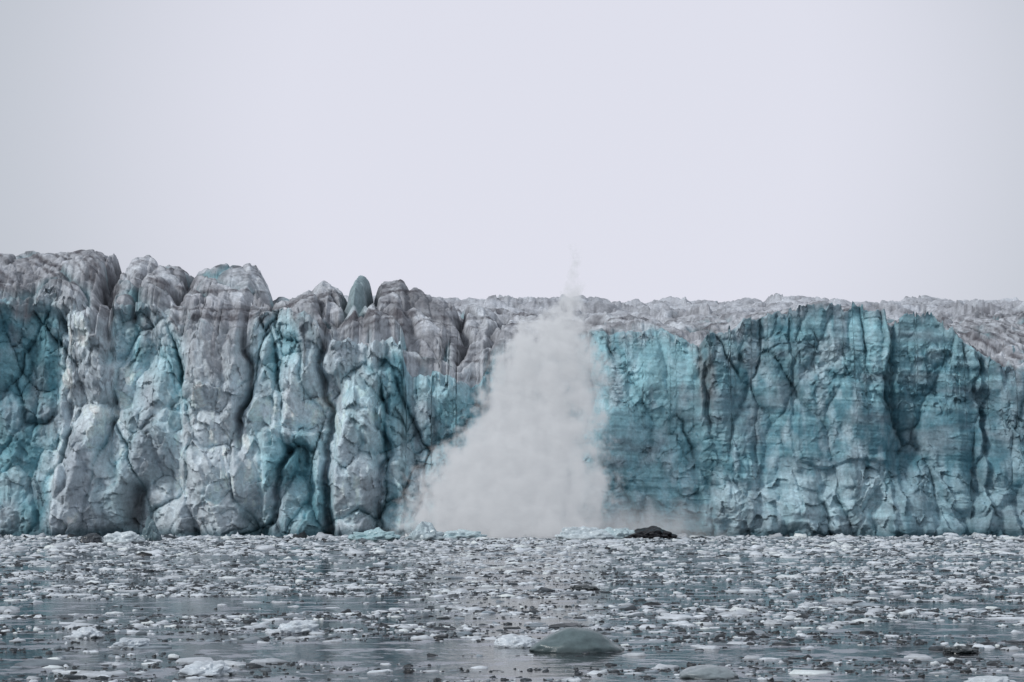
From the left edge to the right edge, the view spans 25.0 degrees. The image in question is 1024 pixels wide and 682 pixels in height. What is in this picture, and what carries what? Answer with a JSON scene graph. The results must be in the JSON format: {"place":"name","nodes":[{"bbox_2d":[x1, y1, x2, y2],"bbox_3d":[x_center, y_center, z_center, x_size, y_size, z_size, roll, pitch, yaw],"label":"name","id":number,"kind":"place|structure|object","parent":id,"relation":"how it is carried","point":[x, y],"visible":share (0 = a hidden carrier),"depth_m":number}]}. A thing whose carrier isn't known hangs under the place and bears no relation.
{"place":"outdoors","nodes":[
{"label":"outdoors","id":0,"kind":"place"},
{"bbox_2d":[0,249,1023,536],"bbox_3d":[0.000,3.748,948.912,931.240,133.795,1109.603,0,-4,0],"label":"glacier","id":1,"kind":"object","parent":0,"point":[216,401],"visible":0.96,"depth_m":403.00},
{"bbox_2d":[0,535,1023,681],"bbox_3d":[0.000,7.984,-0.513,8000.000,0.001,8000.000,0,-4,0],"label":"sea water","id":2,"kind":"structure","parent":0,"point":[373,652],"depth_m":140.19},
{"bbox_2d":[69,626,104,637],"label":"snowy ice floe","id":3,"kind":"object","parent":2,"relation":"on","point":[87,632],"visible":0.78,"depth_m":124.67},
{"bbox_2d":[80,533,102,542],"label":"dark ice chunk","id":4,"kind":"object","parent":2,"relation":"on","point":[92,538],"visible":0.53,"depth_m":344.22},
{"bbox_2d":[101,531,145,542],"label":"iceberg","id":5,"kind":"object","parent":2,"relation":"on","point":[124,537],"visible":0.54,"depth_m":343.88},
{"bbox_2d":[107,637,151,647],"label":"snowy ice floe","id":6,"kind":"object","parent":2,"relation":"on","point":[124,642],"visible":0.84,"depth_m":116.80},
{"bbox_2d":[140,516,161,540],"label":"iceberg","id":7,"kind":"object","parent":2,"relation":"on","point":[150,531],"visible":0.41,"depth_m":356.09},
{"bbox_2d":[178,660,236,676],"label":"snowy ice floe","id":8,"kind":"object","parent":2,"relation":"on","point":[210,668],"visible":0.81,"depth_m":99.54},
{"bbox_2d":[274,620,318,633],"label":"snowy ice floe","id":9,"kind":"object","parent":2,"relation":"on","point":[299,626],"visible":0.7,"depth_m":128.37},
{"bbox_2d":[347,527,400,540],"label":"iceberg","id":10,"kind":"object","parent":2,"relation":"on","point":[377,533],"visible":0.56,"depth_m":361.65},
{"bbox_2d":[404,521,444,540],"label":"iceberg","id":11,"kind":"object","parent":2,"relation":"on","point":[425,531],"visible":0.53,"depth_m":361.75},
{"bbox_2d":[442,529,486,538],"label":"iceberg","id":12,"kind":"object","parent":2,"relation":"on","point":[459,533],"visible":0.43,"depth_m":375.27},
{"bbox_2d":[0,531,1023,681],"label":"brash ice","id":13,"kind":"structure","parent":2,"relation":"on","point":[977,539],"depth_m":191.25},
{"bbox_2d":[494,634,537,647],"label":"snowy ice floe","id":14,"kind":"object","parent":2,"relation":"on","point":[513,641],"visible":0.85,"depth_m":117.43},
{"bbox_2d":[529,627,623,652],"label":"bergy bit","id":15,"kind":"object","parent":2,"relation":"on","point":[571,640],"visible":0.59,"depth_m":113.71},
{"bbox_2d":[564,584,600,589],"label":"dark ice chunk","id":16,"kind":"object","parent":2,"relation":"on","point":[582,587],"visible":0.84,"depth_m":184.02},
{"bbox_2d":[555,526,617,539],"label":"iceberg","id":17,"kind":"object","parent":2,"relation":"on","point":[578,533],"visible":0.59,"depth_m":368.65},
{"bbox_2d":[600,527,634,538],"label":"iceberg","id":18,"kind":"object","parent":2,"relation":"on","point":[621,533],"visible":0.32,"depth_m":375.31},
{"bbox_2d":[624,526,680,538],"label":"dirty iceberg","id":19,"kind":"object","parent":2,"relation":"on","point":[651,532],"visible":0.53,"depth_m":374.42},
{"bbox_2d":[678,664,737,678],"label":"bergy bit","id":20,"kind":"object","parent":2,"relation":"on","point":[708,671],"visible":0.88,"depth_m":97.95},
{"bbox_2d":[942,645,981,653],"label":"dark ice chunk","id":21,"kind":"object","parent":2,"relation":"on","point":[959,649],"visible":0.96,"depth_m":113.04},
{"bbox_2d":[964,675,1015,681],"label":"snowy ice floe","id":22,"kind":"object","parent":2,"relation":"on","point":[988,678],"visible":1,"depth_m":94.81},
{"bbox_2d":[0,0,1023,302],"label":"sky","id":23,"kind":"structure","parent":0,"point":[647,151]}
]}

